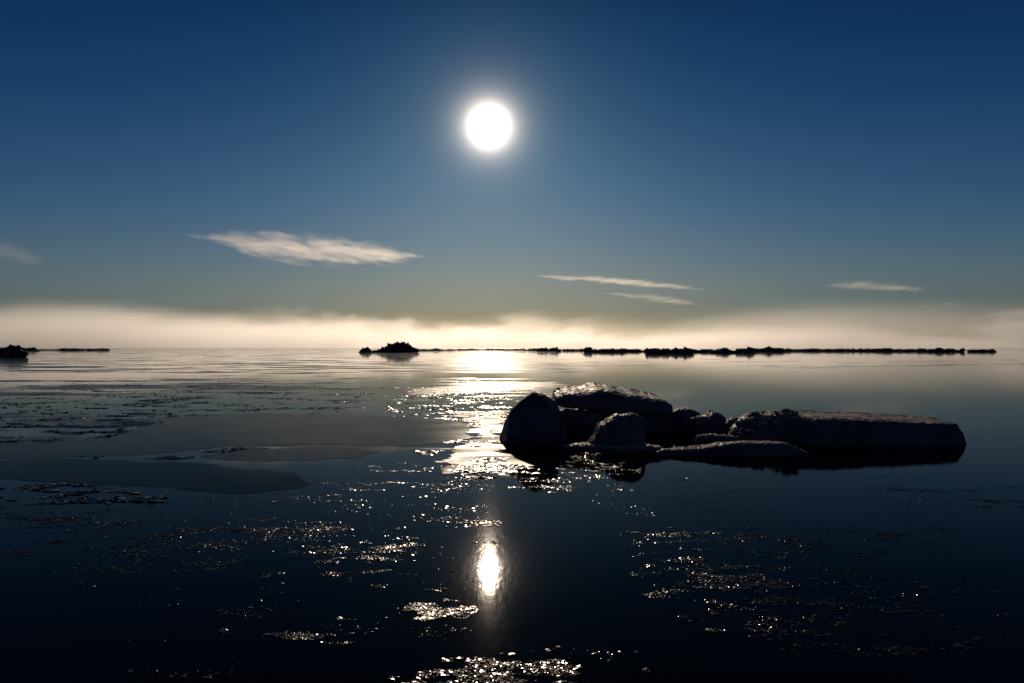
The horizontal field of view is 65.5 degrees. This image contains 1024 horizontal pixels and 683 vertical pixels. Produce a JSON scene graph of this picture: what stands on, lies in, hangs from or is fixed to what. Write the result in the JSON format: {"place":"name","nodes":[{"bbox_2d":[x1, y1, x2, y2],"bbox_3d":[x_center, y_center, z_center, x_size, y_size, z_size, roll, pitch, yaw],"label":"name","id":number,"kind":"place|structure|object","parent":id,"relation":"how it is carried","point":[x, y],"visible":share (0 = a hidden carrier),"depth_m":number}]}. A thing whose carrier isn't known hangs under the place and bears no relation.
{"place":"outdoors","nodes":[
{"label":"outdoors","id":0,"kind":"place"},
{"bbox_2d":[0,348,1023,682],"bbox_3d":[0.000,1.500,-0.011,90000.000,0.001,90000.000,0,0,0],"label":"sea water","id":1,"kind":"structure","parent":0,"point":[552,570],"depth_m":6.32},
{"bbox_2d":[0,344,28,356],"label":"ice pile","id":2,"kind":"object","parent":1,"relation":"on","point":[14,351],"visible":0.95,"depth_m":124.94},
{"bbox_2d":[27,347,40,350],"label":"ice ridge","id":3,"kind":"structure","parent":1,"relation":"on","point":[32,349],"depth_m":340.62},
{"bbox_2d":[74,348,109,350],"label":"ice ridge","id":4,"kind":"structure","parent":1,"relation":"on","point":[88,349],"depth_m":384.75},
{"bbox_2d":[0,458,312,493],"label":"ice sheet","id":5,"kind":"object","parent":1,"relation":"on","point":[190,476],"visible":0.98,"depth_m":9.32},
{"bbox_2d":[0,413,473,458],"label":"ice sheet","id":6,"kind":"object","parent":1,"relation":"on","point":[190,432],"visible":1,"depth_m":13.71},
{"bbox_2d":[0,381,548,504],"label":"brash ice","id":7,"kind":"structure","parent":1,"relation":"on","point":[151,499],"depth_m":12.82},
{"bbox_2d":[199,447,379,460],"bbox_3d":[-3.095,1.586,11.250,2.434,0.006,1.536,0,0,0],"label":"ice sheet","id":8,"kind":"object","parent":1,"relation":"on","point":[297,454],"visible":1,"depth_m":11.15},
{"bbox_2d":[359,347,371,352],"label":"ice lump","id":9,"kind":"object","parent":1,"relation":"on","point":[366,350],"visible":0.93,"depth_m":233.51},
{"bbox_2d":[369,342,419,352],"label":"ice ridge","id":10,"kind":"structure","parent":1,"relation":"on","point":[398,347],"depth_m":232.96},
{"bbox_2d":[418,348,452,350],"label":"ice ridge","id":11,"kind":"structure","parent":1,"relation":"on","point":[436,349],"depth_m":361.30},
{"bbox_2d":[453,348,499,350],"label":"ice ridge","id":12,"kind":"structure","parent":1,"relation":"on","point":[488,349],"depth_m":384.73},
{"bbox_2d":[403,382,566,394],"bbox_3d":[-0.615,1.728,30.133,4.276,0.006,10.519,0,-1,40],"label":"ice sheet","id":13,"kind":"object","parent":1,"relation":"on","point":[495,387],"visible":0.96,"depth_m":29.82},
{"bbox_2d":[435,410,548,473],"bbox_3d":[-0.474,1.608,14.237,1.525,0.006,9.505,0,0,-3],"label":"ice sheet","id":14,"kind":"object","parent":1,"relation":"on","point":[462,454],"visible":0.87,"depth_m":11.47},
{"bbox_2d":[0,452,1023,682],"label":"slush","id":15,"kind":"object","parent":1,"relation":"on","point":[492,670],"visible":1,"depth_m":4.96},
{"bbox_2d":[500,348,537,350],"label":"ice ridge","id":16,"kind":"structure","parent":1,"relation":"on","point":[532,349],"depth_m":361.56},
{"bbox_2d":[499,391,567,443],"bbox_3d":[0.336,1.263,12.803,1.142,0.938,0.968,0,0,0],"label":"ice boulder","id":17,"kind":"object","parent":1,"relation":"on","point":[534,417],"visible":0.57,"depth_m":12.44},
{"bbox_2d":[537,347,560,351],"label":"ice ridge","id":18,"kind":"structure","parent":1,"relation":"on","point":[553,349],"depth_m":290.62},
{"bbox_2d":[561,348,582,350],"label":"ice ridge","id":19,"kind":"structure","parent":1,"relation":"on","point":[581,349],"depth_m":340.67},
{"bbox_2d":[583,347,623,351],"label":"ice ridge","id":20,"kind":"structure","parent":1,"relation":"on","point":[588,349],"depth_m":253.47},
{"bbox_2d":[561,442,663,450],"bbox_3d":[1.495,1.611,11.855,1.550,0.223,0.570,0,0,0],"label":"ice shelf","id":21,"kind":"object","parent":1,"relation":"on","point":[586,446],"visible":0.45,"depth_m":11.65},
{"bbox_2d":[587,412,645,445],"bbox_3d":[1.557,1.403,12.028,0.929,0.662,0.674,0,0,0],"label":"ice boulder","id":22,"kind":"object","parent":1,"relation":"in","point":[627,429],"visible":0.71,"depth_m":11.73},
{"bbox_2d":[560,409,676,430],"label":"ice block","id":23,"kind":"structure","parent":1,"relation":"on","point":[580,420],"depth_m":14.36},
{"bbox_2d":[552,382,672,416],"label":"ice slab","id":24,"kind":"structure","parent":23,"relation":"on","point":[598,397],"depth_m":14.15},
{"bbox_2d":[624,348,645,351],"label":"ice ridge","id":25,"kind":"structure","parent":1,"relation":"on","point":[632,350],"depth_m":277.22},
{"bbox_2d":[645,347,693,352],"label":"ice ridge","id":26,"kind":"structure","parent":1,"relation":"on","point":[667,350],"depth_m":201.74},
{"bbox_2d":[673,407,700,428],"bbox_3d":[3.236,1.497,14.825,0.656,0.545,0.536,0,0,0],"label":"ice chunk","id":27,"kind":"object","parent":1,"relation":"on","point":[679,414],"visible":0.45,"depth_m":14.65},
{"bbox_2d":[679,410,728,431],"bbox_3d":[3.455,1.500,14.373,0.911,0.517,0.586,0,0,0],"label":"ice chunk","id":28,"kind":"object","parent":1,"relation":"on","point":[711,421],"visible":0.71,"depth_m":14.17},
{"bbox_2d":[694,349,714,351],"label":"ice ridge","id":29,"kind":"structure","parent":1,"relation":"on","point":[704,350],"depth_m":253.60},
{"bbox_2d":[695,433,746,441],"bbox_3d":[3.419,1.606,12.839,0.980,0.256,0.330,0,0,0],"label":"ice chunk","id":30,"kind":"object","parent":1,"relation":"on","point":[710,437],"visible":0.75,"depth_m":12.72},
{"bbox_2d":[710,346,754,352],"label":"ice ridge","id":31,"kind":"structure","parent":1,"relation":"on","point":[739,350],"depth_m":224.72},
{"bbox_2d":[655,440,810,455],"bbox_3d":[3.129,1.556,11.190,2.244,0.323,0.382,0,0,0],"label":"floe","id":32,"kind":"object","parent":1,"relation":"on","point":[754,448],"visible":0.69,"depth_m":11.03},
{"bbox_2d":[726,416,739,429],"bbox_3d":[4.125,1.560,14.572,0.505,0.378,0.385,0,0,0],"label":"ice chunk","id":33,"kind":"object","parent":1,"relation":"on","point":[730,422],"visible":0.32,"depth_m":14.47},
{"bbox_2d":[754,346,786,351],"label":"ice ridge","id":34,"kind":"structure","parent":1,"relation":"on","point":[768,349],"depth_m":276.92},
{"bbox_2d":[786,348,831,350],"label":"ice ridge","id":35,"kind":"structure","parent":1,"relation":"on","point":[812,349],"depth_m":305.66},
{"bbox_2d":[728,408,966,445],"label":"long ice slab","id":36,"kind":"structure","parent":1,"relation":"on","point":[805,427],"depth_m":12.32},
{"bbox_2d":[830,348,876,350],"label":"ice ridge","id":37,"kind":"structure","parent":1,"relation":"on","point":[853,349],"depth_m":305.57},
{"bbox_2d":[873,348,898,351],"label":"ice ridge","id":38,"kind":"structure","parent":1,"relation":"on","point":[885,350],"depth_m":290.76},
{"bbox_2d":[896,348,926,351],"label":"ice ridge","id":39,"kind":"structure","parent":1,"relation":"on","point":[914,350],"depth_m":290.83},
{"bbox_2d":[926,348,965,351],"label":"ice ridge","id":40,"kind":"structure","parent":1,"relation":"on","point":[945,350],"depth_m":264.79},
{"bbox_2d":[966,349,996,351],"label":"ice ridge","id":41,"kind":"structure","parent":1,"relation":"on","point":[983,350],"depth_m":265.02},
{"bbox_2d":[0,0,1023,347],"label":"sky","id":42,"kind":"structure","parent":0,"point":[174,173]}
]}

